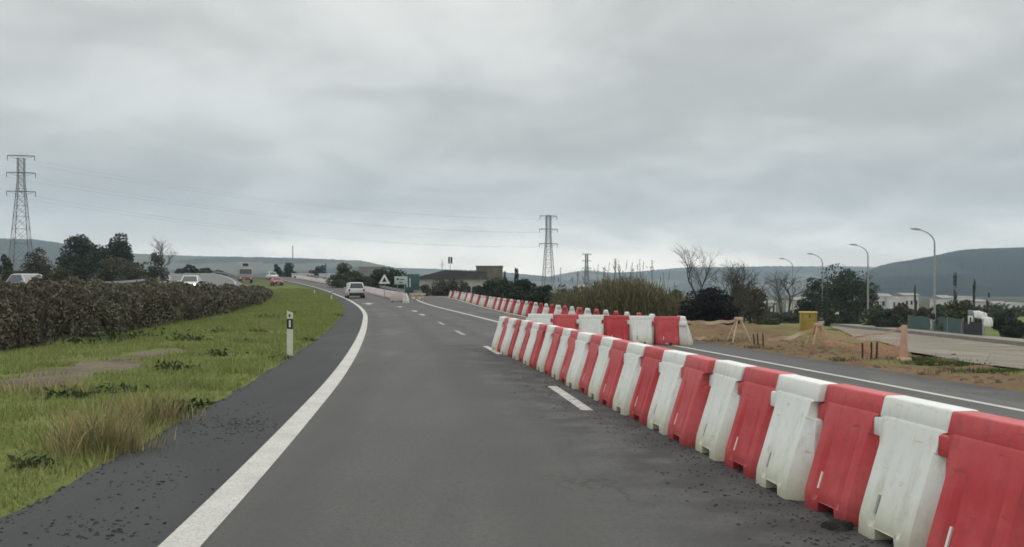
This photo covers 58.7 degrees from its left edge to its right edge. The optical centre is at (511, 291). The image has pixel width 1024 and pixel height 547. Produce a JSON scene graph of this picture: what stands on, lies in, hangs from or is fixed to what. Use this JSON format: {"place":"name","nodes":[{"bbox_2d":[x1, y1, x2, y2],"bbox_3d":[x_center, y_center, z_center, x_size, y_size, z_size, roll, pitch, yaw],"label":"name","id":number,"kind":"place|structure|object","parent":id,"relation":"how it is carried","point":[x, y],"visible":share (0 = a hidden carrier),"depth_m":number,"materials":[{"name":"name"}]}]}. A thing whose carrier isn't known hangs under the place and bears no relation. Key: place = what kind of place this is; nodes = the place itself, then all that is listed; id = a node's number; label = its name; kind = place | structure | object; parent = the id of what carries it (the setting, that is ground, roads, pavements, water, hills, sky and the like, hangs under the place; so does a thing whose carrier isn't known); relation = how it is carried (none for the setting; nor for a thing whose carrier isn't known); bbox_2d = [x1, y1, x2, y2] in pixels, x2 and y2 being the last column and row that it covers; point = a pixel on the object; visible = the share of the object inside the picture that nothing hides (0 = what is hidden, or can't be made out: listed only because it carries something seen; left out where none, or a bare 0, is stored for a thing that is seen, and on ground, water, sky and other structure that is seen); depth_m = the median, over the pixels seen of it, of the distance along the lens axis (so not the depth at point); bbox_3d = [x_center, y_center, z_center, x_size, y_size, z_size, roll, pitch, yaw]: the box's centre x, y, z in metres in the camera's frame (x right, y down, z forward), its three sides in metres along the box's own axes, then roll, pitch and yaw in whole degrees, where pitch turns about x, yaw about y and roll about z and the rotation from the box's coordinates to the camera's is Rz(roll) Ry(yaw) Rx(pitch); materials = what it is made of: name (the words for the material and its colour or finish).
{"place":"outdoors","nodes":[
{"label":"outdoors","id":0,"kind":"place"},
{"bbox_2d":[159,273,240,286],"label":"opposite road","id":1,"kind":"structure","parent":0,"point":[218,279],"depth_m":172.01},
{"bbox_2d":[6,274,41,283],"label":"car","id":2,"kind":"object","parent":1,"relation":"on","point":[18,278],"visible":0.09,"depth_m":59.67,"materials":[{"name":"silver metal"}]},
{"bbox_2d":[238,262,252,282],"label":"lorry","id":3,"kind":"object","parent":1,"relation":"on","point":[245,270],"visible":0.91,"depth_m":156.38,"materials":[{"name":"white metal"}]},
{"bbox_2d":[0,238,426,275],"bbox_3d":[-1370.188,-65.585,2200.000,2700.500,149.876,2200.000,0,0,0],"label":"ridge","id":4,"kind":"structure","parent":0,"point":[262,266],"depth_m":1900.24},
{"bbox_2d":[253,276,418,301],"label":"road","id":5,"kind":"structure","parent":0,"point":[369,297],"depth_m":124.55,"materials":[{"name":"asphalt"}]},
{"bbox_2d":[344,282,364,297],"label":"car","id":6,"kind":"object","parent":5,"relation":"on","point":[355,288],"visible":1,"depth_m":95.47,"materials":[{"name":"white metal"}]},
{"bbox_2d":[408,295,465,301],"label":"slip road","id":7,"kind":"structure","parent":0,"point":[431,298],"depth_m":92.34,"materials":[{"name":"asphalt"}]},
{"bbox_2d":[475,266,502,282],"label":"stone building","id":8,"kind":"structure","parent":0,"point":[494,271],"depth_m":175.00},
{"bbox_2d":[398,268,592,292],"bbox_3d":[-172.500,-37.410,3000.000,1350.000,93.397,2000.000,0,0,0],"label":"ridge","id":9,"kind":"structure","parent":0,"point":[537,280],"depth_m":2806.54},
{"bbox_2d":[0,273,1023,517],"bbox_3d":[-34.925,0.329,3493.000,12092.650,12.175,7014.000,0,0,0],"label":"ground","id":10,"kind":"structure","parent":0,"point":[86,365],"depth_m":16.93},
{"bbox_2d":[0,254,12,280],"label":"dark shrub","id":11,"kind":"object","parent":10,"relation":"on","point":[7,264],"visible":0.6,"depth_m":117.53,"materials":[{"name":"green plant"}]},
{"bbox_2d":[6,155,35,270],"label":"lattice pylon","id":12,"kind":"object","parent":10,"relation":"on","point":[23,185],"visible":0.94,"depth_m":169.68,"materials":[{"name":"metal"}]},
{"bbox_2d":[20,247,55,279],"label":"brown bush","id":13,"kind":"object","parent":10,"relation":"on","point":[41,268],"visible":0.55,"depth_m":127.71,"materials":[{"name":"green plant"}]},
{"bbox_2d":[5,450,78,470],"bbox_3d":[-3.750,1.347,7.166,0.582,0.168,0.419,0,0,0],"label":"weed clump","id":14,"kind":"object","parent":10,"relation":"on","point":[46,461],"visible":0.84,"depth_m":7.17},
{"bbox_2d":[0,375,120,398],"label":"dry grass clump","id":15,"kind":"object","parent":10,"relation":"on","point":[30,387],"visible":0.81,"depth_m":11.78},
{"bbox_2d":[47,265,74,283],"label":"olive bush","id":16,"kind":"object","parent":10,"relation":"on","point":[58,274],"visible":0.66,"depth_m":119.28,"materials":[{"name":"green plant"}]},
{"bbox_2d":[32,385,112,400],"bbox_3d":[-5.450,1.269,11.348,0.717,0.250,0.718,0,0,24],"label":"weed clump","id":17,"kind":"object","parent":10,"relation":"on","point":[74,392],"visible":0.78,"depth_m":11.28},
{"bbox_2d":[53,234,112,281],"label":"evergreen tree","id":18,"kind":"object","parent":10,"relation":"on","point":[83,258],"visible":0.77,"depth_m":147.85,"materials":[{"name":"green plant"}]},
{"bbox_2d":[0,386,190,462],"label":"dry grass clump","id":19,"kind":"object","parent":10,"relation":"on","point":[92,436],"visible":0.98,"depth_m":7.82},
{"bbox_2d":[51,326,145,344],"bbox_3d":[-10.671,1.176,23.858,2.362,0.548,1.531,0,0,0],"label":"weed clump","id":20,"kind":"object","parent":10,"relation":"on","point":[110,338],"visible":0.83,"depth_m":23.75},
{"bbox_2d":[0,274,205,352],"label":"hedge","id":21,"kind":"object","parent":10,"relation":"on","point":[38,310],"visible":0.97,"depth_m":27.38,"materials":[{"name":"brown plant"}]},
{"bbox_2d":[86,256,144,282],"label":"olive bush","id":22,"kind":"object","parent":10,"relation":"on","point":[109,272],"visible":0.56,"depth_m":138.11,"materials":[{"name":"green plant"}]},
{"bbox_2d":[105,233,134,261],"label":"evergreen tree","id":23,"kind":"object","parent":10,"relation":"on","point":[119,248],"visible":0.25,"depth_m":155.41,"materials":[{"name":"green plant"}]},
{"bbox_2d":[92,382,149,393],"bbox_3d":[-5.281,1.304,12.152,0.759,0.203,0.622,0,0,0],"label":"weed clump","id":24,"kind":"object","parent":10,"relation":"on","point":[112,388],"visible":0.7,"depth_m":12.11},
{"bbox_2d":[72,324,176,341],"bbox_3d":[-10.444,1.173,25.432,2.947,0.532,2.058,0,0,0],"label":"weed clump","id":25,"kind":"object","parent":10,"relation":"on","point":[124,330],"visible":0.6,"depth_m":25.27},
{"bbox_2d":[113,263,150,283],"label":"olive bush","id":26,"kind":"object","parent":10,"relation":"on","point":[136,273],"visible":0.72,"depth_m":131.16,"materials":[{"name":"green plant"}]},
{"bbox_2d":[94,380,205,429],"bbox_3d":[-3.854,1.182,9.542,1.152,0.420,1.414,0,0,0],"label":"dry grass clump","id":27,"kind":"object","parent":10,"relation":"on","point":[164,405],"visible":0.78,"depth_m":9.57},
{"bbox_2d":[142,252,169,280],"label":"brown bush","id":28,"kind":"object","parent":10,"relation":"on","point":[153,271],"visible":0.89,"depth_m":149.85,"materials":[{"name":"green plant"}]},
{"bbox_2d":[0,287,343,515],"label":"verge grass","id":29,"kind":"structure","parent":10,"relation":"on","point":[318,303],"depth_m":17.21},
{"bbox_2d":[0,277,362,546],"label":"hard shoulder","id":30,"kind":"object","parent":10,"relation":"on","point":[287,389],"visible":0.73,"depth_m":7.16},
{"bbox_2d":[0,332,325,546],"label":"shoulder crumbs","id":31,"kind":"object","parent":30,"relation":"on","point":[118,530],"visible":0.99,"depth_m":6.57,"materials":[{"name":"concrete"}]},
{"bbox_2d":[158,280,367,546],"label":"edge line","id":32,"kind":"object","parent":30,"relation":"on","point":[200,524],"visible":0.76,"depth_m":7.04,"materials":[{"name":"white paint"}]},
{"bbox_2d":[165,279,273,317],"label":"hedge","id":33,"kind":"object","parent":10,"relation":"on","point":[225,298],"visible":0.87,"depth_m":54.29,"materials":[{"name":"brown plant"}]},
{"bbox_2d":[287,311,292,355],"bbox_3d":[-4.753,0.928,19.495,0.124,1.020,0.083,0,0,-7],"label":"delineator post","id":34,"kind":"object","parent":10,"relation":"on","point":[289,333],"visible":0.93,"depth_m":19.46,"materials":[{"name":"plastic"}]},
{"bbox_2d":[325,262,366,287],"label":"round tree","id":35,"kind":"object","parent":10,"relation":"on","point":[345,277],"visible":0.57,"depth_m":148.99,"materials":[{"name":"green plant"}]},
{"bbox_2d":[370,266,408,294],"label":"round tree","id":36,"kind":"object","parent":10,"relation":"on","point":[391,273],"visible":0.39,"depth_m":128.04,"materials":[{"name":"green plant"}]},
{"bbox_2d":[404,274,418,292],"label":"direction board","id":37,"kind":"object","parent":10,"relation":"on","point":[412,284],"visible":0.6,"depth_m":94.97,"materials":[{"name":"metal"}]},
{"bbox_2d":[427,278,457,295],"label":"brown bush","id":38,"kind":"object","parent":10,"relation":"on","point":[442,286],"visible":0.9,"depth_m":128.01,"materials":[{"name":"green plant"}]},
{"bbox_2d":[419,270,488,292],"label":"long building","id":39,"kind":"structure","parent":10,"relation":"on","point":[474,278],"depth_m":149.50,"materials":[{"name":"concrete"}]},
{"bbox_2d":[486,287,515,299],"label":"dark shrub","id":40,"kind":"object","parent":10,"relation":"on","point":[500,292],"visible":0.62,"depth_m":77.42,"materials":[{"name":"green plant"}]},
{"bbox_2d":[488,277,517,291],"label":"dark shrub","id":41,"kind":"object","parent":10,"relation":"on","point":[494,285],"visible":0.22,"depth_m":83.44,"materials":[{"name":"green plant"}]},
{"bbox_2d":[508,278,540,302],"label":"dark shrub","id":42,"kind":"object","parent":10,"relation":"on","point":[521,292],"visible":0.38,"depth_m":77.57,"materials":[{"name":"green plant"}]},
{"bbox_2d":[524,284,553,305],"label":"dark shrub","id":43,"kind":"object","parent":10,"relation":"on","point":[538,295],"visible":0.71,"depth_m":73.32,"materials":[{"name":"green plant"}]},
{"bbox_2d":[539,215,557,291],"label":"lattice pylon","id":44,"kind":"object","parent":10,"relation":"on","point":[549,246],"visible":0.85,"depth_m":231.78,"materials":[{"name":"metal"}]},
{"bbox_2d":[544,259,693,317],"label":"cane thicket","id":45,"kind":"object","parent":10,"relation":"on","point":[632,296],"visible":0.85,"depth_m":45.12,"materials":[{"name":"green plant"}]},
{"bbox_2d":[671,242,720,294],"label":"bare tree","id":46,"kind":"object","parent":10,"relation":"on","point":[691,266],"visible":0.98,"depth_m":65.28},
{"bbox_2d":[678,287,745,324],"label":"dark bush","id":47,"kind":"object","parent":10,"relation":"on","point":[708,304],"visible":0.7,"depth_m":40.17,"materials":[{"name":"green plant"}]},
{"bbox_2d":[707,259,764,314],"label":"bare tree","id":48,"kind":"object","parent":10,"relation":"on","point":[735,277],"visible":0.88,"depth_m":69.88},
{"bbox_2d":[730,282,768,323],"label":"brown bush","id":49,"kind":"object","parent":10,"relation":"on","point":[755,311],"visible":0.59,"depth_m":87.45,"materials":[{"name":"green plant"}]},
{"bbox_2d":[762,267,821,314],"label":"bare tree","id":50,"kind":"object","parent":10,"relation":"on","point":[781,283],"visible":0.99,"depth_m":124.72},
{"bbox_2d":[799,311,817,334],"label":"yellow container","id":51,"kind":"object","parent":10,"relation":"on","point":[808,320],"visible":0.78,"depth_m":61.56,"materials":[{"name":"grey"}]},
{"bbox_2d":[794,277,829,312],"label":"evergreen tree","id":52,"kind":"object","parent":10,"relation":"on","point":[804,305],"visible":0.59,"depth_m":131.82,"materials":[{"name":"green plant"}]},
{"bbox_2d":[824,308,841,326],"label":"verge bush","id":53,"kind":"object","parent":10,"relation":"on","point":[831,317],"visible":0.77,"depth_m":99.68,"materials":[{"name":"green plant"}]},
{"bbox_2d":[811,263,881,319],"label":"evergreen tree","id":54,"kind":"object","parent":10,"relation":"on","point":[846,284],"visible":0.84,"depth_m":125.90,"materials":[{"name":"green plant"}]},
{"bbox_2d":[836,308,861,324],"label":"verge bush","id":55,"kind":"object","parent":10,"relation":"on","point":[851,317],"visible":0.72,"depth_m":97.50,"materials":[{"name":"green plant"}]},
{"bbox_2d":[696,334,1023,382],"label":"soil clods","id":56,"kind":"object","parent":10,"relation":"on","point":[936,373],"visible":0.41,"depth_m":20.02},
{"bbox_2d":[702,322,1023,374],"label":"spoil grass","id":57,"kind":"structure","parent":10,"relation":"on","point":[918,361],"depth_m":18.98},
{"bbox_2d":[860,304,894,325],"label":"verge bush","id":58,"kind":"object","parent":10,"relation":"on","point":[871,315],"visible":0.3,"depth_m":91.78,"materials":[{"name":"green plant"}]},
{"bbox_2d":[870,309,906,327],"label":"verge bush","id":59,"kind":"object","parent":10,"relation":"on","point":[882,321],"visible":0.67,"depth_m":85.79,"materials":[{"name":"green plant"}]},
{"bbox_2d":[891,302,912,323],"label":"verge bush","id":60,"kind":"object","parent":10,"relation":"on","point":[905,311],"visible":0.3,"depth_m":87.62,"materials":[{"name":"green plant"}]},
{"bbox_2d":[897,325,911,361],"bbox_3d":[8.643,1.151,20.100,0.272,0.823,0.272,0,0,-6],"label":"orange bollard","id":61,"kind":"object","parent":10,"relation":"on","point":[903,349],"visible":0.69,"depth_m":20.04,"materials":[{"name":"plastic"}]},
{"bbox_2d":[819,330,899,356],"bbox_3d":[8.740,1.295,23.198,0.003,0.488,6.052,0,0,2],"label":"netting","id":62,"kind":"object","parent":61,"relation":"attached to","point":[880,344],"visible":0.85,"depth_m":22.64,"materials":[{"name":"brown"}]},
{"bbox_2d":[908,315,963,333],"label":"green fence","id":63,"kind":"object","parent":10,"relation":"on","point":[951,325],"visible":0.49,"depth_m":74.93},
{"bbox_2d":[934,300,983,329],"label":"round tree","id":64,"kind":"object","parent":10,"relation":"on","point":[957,310],"visible":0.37,"depth_m":73.47,"materials":[{"name":"green plant"}]},
{"bbox_2d":[961,320,982,335],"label":"dark fence","id":65,"kind":"object","parent":10,"relation":"on","point":[972,328],"visible":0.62,"depth_m":66.76,"materials":[{"name":"metal"}]},
{"bbox_2d":[992,308,1018,329],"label":"verge bush","id":66,"kind":"object","parent":10,"relation":"on","point":[1004,316],"visible":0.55,"depth_m":83.82,"materials":[{"name":"green plant"}]},
{"bbox_2d":[998,317,1023,338],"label":"verge bush","id":67,"kind":"object","parent":10,"relation":"on","point":[1011,328],"visible":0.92,"depth_m":65.67,"materials":[{"name":"green plant"}]},
{"bbox_2d":[0,0,1023,276],"label":"sky","id":68,"kind":"structure","parent":0,"point":[757,133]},
{"bbox_2d":[200,302,1023,546],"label":"road","id":69,"kind":"structure","parent":0,"point":[414,432],"depth_m":7.32,"materials":[{"name":"asphalt"}]},
{"bbox_2d":[491,316,505,350],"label":"white barrier","id":70,"kind":"object","parent":69,"relation":"on","point":[497,335],"visible":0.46,"depth_m":21.49,"materials":[{"name":"plastic"}]},
{"bbox_2d":[500,318,516,354],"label":"white barrier","id":71,"kind":"object","parent":69,"relation":"on","point":[511,324],"visible":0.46,"depth_m":20.05,"materials":[{"name":"plastic"}]},
{"bbox_2d":[512,320,528,359],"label":"white barrier","id":72,"kind":"object","parent":69,"relation":"on","point":[520,338],"visible":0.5,"depth_m":18.76,"materials":[{"name":"plastic"}]},
{"bbox_2d":[518,321,534,361],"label":"red barrier","id":73,"kind":"object","parent":69,"relation":"on","point":[524,342],"visible":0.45,"depth_m":18.15,"materials":[{"name":"plastic"}]},
{"bbox_2d":[523,322,544,364],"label":"white barrier","id":74,"kind":"object","parent":69,"relation":"on","point":[531,341],"visible":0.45,"depth_m":17.46,"materials":[{"name":"plastic"}]},
{"bbox_2d":[529,324,548,368],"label":"red barrier","id":75,"kind":"object","parent":69,"relation":"on","point":[537,346],"visible":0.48,"depth_m":16.60,"materials":[{"name":"plastic"}]},
{"bbox_2d":[526,314,552,324],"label":"white barrier","id":76,"kind":"object","parent":69,"relation":"on","point":[543,318],"visible":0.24,"depth_m":25.68,"materials":[{"name":"plastic"}]},
{"bbox_2d":[536,325,559,371],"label":"white barrier","id":77,"kind":"object","parent":69,"relation":"on","point":[546,344],"visible":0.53,"depth_m":15.92,"materials":[{"name":"plastic"}]},
{"bbox_2d":[544,327,565,375],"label":"red barrier","id":78,"kind":"object","parent":69,"relation":"on","point":[552,352],"visible":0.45,"depth_m":15.32,"materials":[{"name":"plastic"}]},
{"bbox_2d":[551,328,575,379],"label":"white barrier","id":79,"kind":"object","parent":69,"relation":"on","point":[560,355],"visible":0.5,"depth_m":14.69,"materials":[{"name":"plastic"}]},
{"bbox_2d":[551,314,577,329],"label":"red barrier","id":80,"kind":"object","parent":69,"relation":"on","point":[565,320],"visible":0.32,"depth_m":25.70,"materials":[{"name":"plastic"}]},
{"bbox_2d":[548,386,591,409],"bbox_3d":[0.739,1.397,12.050,0.142,0.001,2.731,0,0,-6],"label":"lane marking","id":81,"kind":"object","parent":69,"relation":"on","point":[571,399],"visible":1,"depth_m":11.86,"materials":[{"name":"paint"}]},
{"bbox_2d":[559,330,589,383],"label":"red barrier","id":82,"kind":"object","parent":69,"relation":"on","point":[572,339],"visible":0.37,"depth_m":14.09,"materials":[{"name":"plastic"}]},
{"bbox_2d":[566,332,593,388],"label":"white barrier","id":83,"kind":"object","parent":69,"relation":"on","point":[578,360],"visible":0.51,"depth_m":13.25,"materials":[{"name":"plastic"}]},
{"bbox_2d":[576,315,603,334],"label":"white barrier","id":84,"kind":"object","parent":69,"relation":"on","point":[591,324],"visible":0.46,"depth_m":25.58,"materials":[{"name":"plastic"}]},
{"bbox_2d":[578,334,610,394],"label":"red barrier","id":85,"kind":"object","parent":69,"relation":"on","point":[590,362],"visible":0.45,"depth_m":12.65,"materials":[{"name":"plastic"}]},
{"bbox_2d":[588,337,618,400],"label":"white barrier","id":86,"kind":"object","parent":69,"relation":"on","point":[599,371],"visible":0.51,"depth_m":11.92,"materials":[{"name":"plastic"}]},
{"bbox_2d":[601,315,628,340],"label":"red barrier","id":87,"kind":"object","parent":69,"relation":"on","point":[616,326],"visible":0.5,"depth_m":25.60,"materials":[{"name":"plastic"}]},
{"bbox_2d":[599,339,636,407],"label":"red barrier","id":88,"kind":"object","parent":69,"relation":"on","point":[617,350],"visible":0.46,"depth_m":11.22,"materials":[{"name":"plastic"}]},
{"bbox_2d":[612,342,651,415],"bbox_3d":[1.501,1.016,10.650,0.560,0.797,0.766,0,0,-7],"label":"white barrier","id":89,"kind":"object","parent":69,"relation":"on","point":[627,381],"visible":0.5,"depth_m":10.51,"materials":[{"name":"plastic"}]},
{"bbox_2d":[627,316,653,344],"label":"white barrier","id":90,"kind":"object","parent":69,"relation":"on","point":[641,328],"visible":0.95,"depth_m":25.61,"materials":[{"name":"plastic"}]},
{"bbox_2d":[629,346,673,424],"bbox_3d":[1.613,1.017,9.963,0.560,0.797,0.766,0,0,-8],"label":"red barrier","id":91,"kind":"object","parent":69,"relation":"on","point":[645,388],"visible":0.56,"depth_m":9.85,"materials":[{"name":"plastic"}]},
{"bbox_2d":[652,316,679,344],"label":"red barrier","id":92,"kind":"object","parent":69,"relation":"on","point":[666,329],"visible":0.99,"depth_m":25.51,"materials":[{"name":"plastic"}]},
{"bbox_2d":[647,350,698,434],"bbox_3d":[1.711,1.017,9.265,0.560,0.797,0.766,0,0,-9],"label":"white barrier","id":93,"kind":"object","parent":69,"relation":"on","point":[671,364],"visible":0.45,"depth_m":9.16,"materials":[{"name":"plastic"}]},
{"bbox_2d":[478,347,886,546],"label":"barrier crumbs","id":94,"kind":"object","parent":69,"relation":"on","point":[797,516],"visible":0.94,"depth_m":6.52,"materials":[{"name":"concrete"}]},
{"bbox_2d":[678,316,692,344],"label":"white barrier","id":95,"kind":"object","parent":69,"relation":"on","point":[685,336],"visible":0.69,"depth_m":25.51,"materials":[{"name":"plastic"}]},
{"bbox_2d":[667,355,720,446],"bbox_3d":[1.800,1.018,8.587,0.560,0.797,0.766,0,0,-6],"label":"red barrier","id":96,"kind":"object","parent":69,"relation":"on","point":[689,404],"visible":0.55,"depth_m":8.38,"materials":[{"name":"plastic"}]},
{"bbox_2d":[695,360,755,460],"bbox_3d":[1.930,1.018,7.894,0.560,0.797,0.766,0,0,-6],"label":"white barrier","id":97,"kind":"object","parent":69,"relation":"on","point":[718,415],"visible":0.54,"depth_m":7.75,"materials":[{"name":"plastic"}]},
{"bbox_2d":[438,296,1023,411],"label":"slip edge line","id":98,"kind":"object","parent":69,"relation":"on","point":[841,376],"visible":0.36,"depth_m":15.22,"materials":[{"name":"white paint"}]},
{"bbox_2d":[724,366,797,478],"bbox_3d":[2.029,1.019,7.192,0.560,0.797,0.766,0,0,-9],"label":"red barrier","id":99,"kind":"object","parent":69,"relation":"on","point":[753,417],"visible":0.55,"depth_m":7.10,"materials":[{"name":"plastic"}]},
{"bbox_2d":[756,374,837,500],"bbox_3d":[2.094,1.019,6.495,0.560,0.797,0.766,0,0,-7],"label":"white barrier","id":100,"kind":"object","parent":69,"relation":"on","point":[786,458],"visible":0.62,"depth_m":6.33,"materials":[{"name":"plastic"}]},
{"bbox_2d":[821,519,853,531],"bbox_3d":[1.928,1.383,5.396,0.192,0.065,0.089,0,0,9],"label":"asphalt lump","id":101,"kind":"object","parent":69,"relation":"on","point":[838,525],"visible":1,"depth_m":5.38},
{"bbox_2d":[804,384,900,526],"bbox_3d":[2.233,1.020,5.808,0.560,0.797,0.766,0,0,-9],"label":"red barrier","id":102,"kind":"object","parent":69,"relation":"on","point":[843,462],"visible":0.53,"depth_m":5.69,"materials":[{"name":"plastic"}]},
{"bbox_2d":[858,395,978,546],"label":"white barrier","id":103,"kind":"object","parent":69,"relation":"on","point":[903,492],"visible":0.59,"depth_m":5.03,"materials":[{"name":"plastic"}]},
{"bbox_2d":[926,411,1023,546],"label":"red barrier","id":104,"kind":"object","parent":69,"relation":"on","point":[981,502],"visible":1,"depth_m":4.39,"materials":[{"name":"plastic"}]},
{"bbox_2d":[549,266,875,293],"bbox_3d":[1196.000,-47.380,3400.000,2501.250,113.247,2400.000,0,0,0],"label":"ridge","id":105,"kind":"structure","parent":0,"point":[678,277],"depth_m":3007.60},
{"bbox_2d":[817,321,1023,345],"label":"pavement","id":106,"kind":"structure","parent":0,"point":[1005,340],"depth_m":68.55,"materials":[{"name":"concrete"}]},
{"bbox_2d":[829,325,1023,368],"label":"service road","id":107,"kind":"structure","parent":0,"point":[1003,355],"depth_m":50.09,"materials":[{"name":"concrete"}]},
{"bbox_2d":[849,247,1023,296],"bbox_3d":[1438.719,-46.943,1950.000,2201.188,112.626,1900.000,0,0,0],"label":"wooded hill","id":108,"kind":"structure","parent":0,"point":[996,272],"depth_m":1399.04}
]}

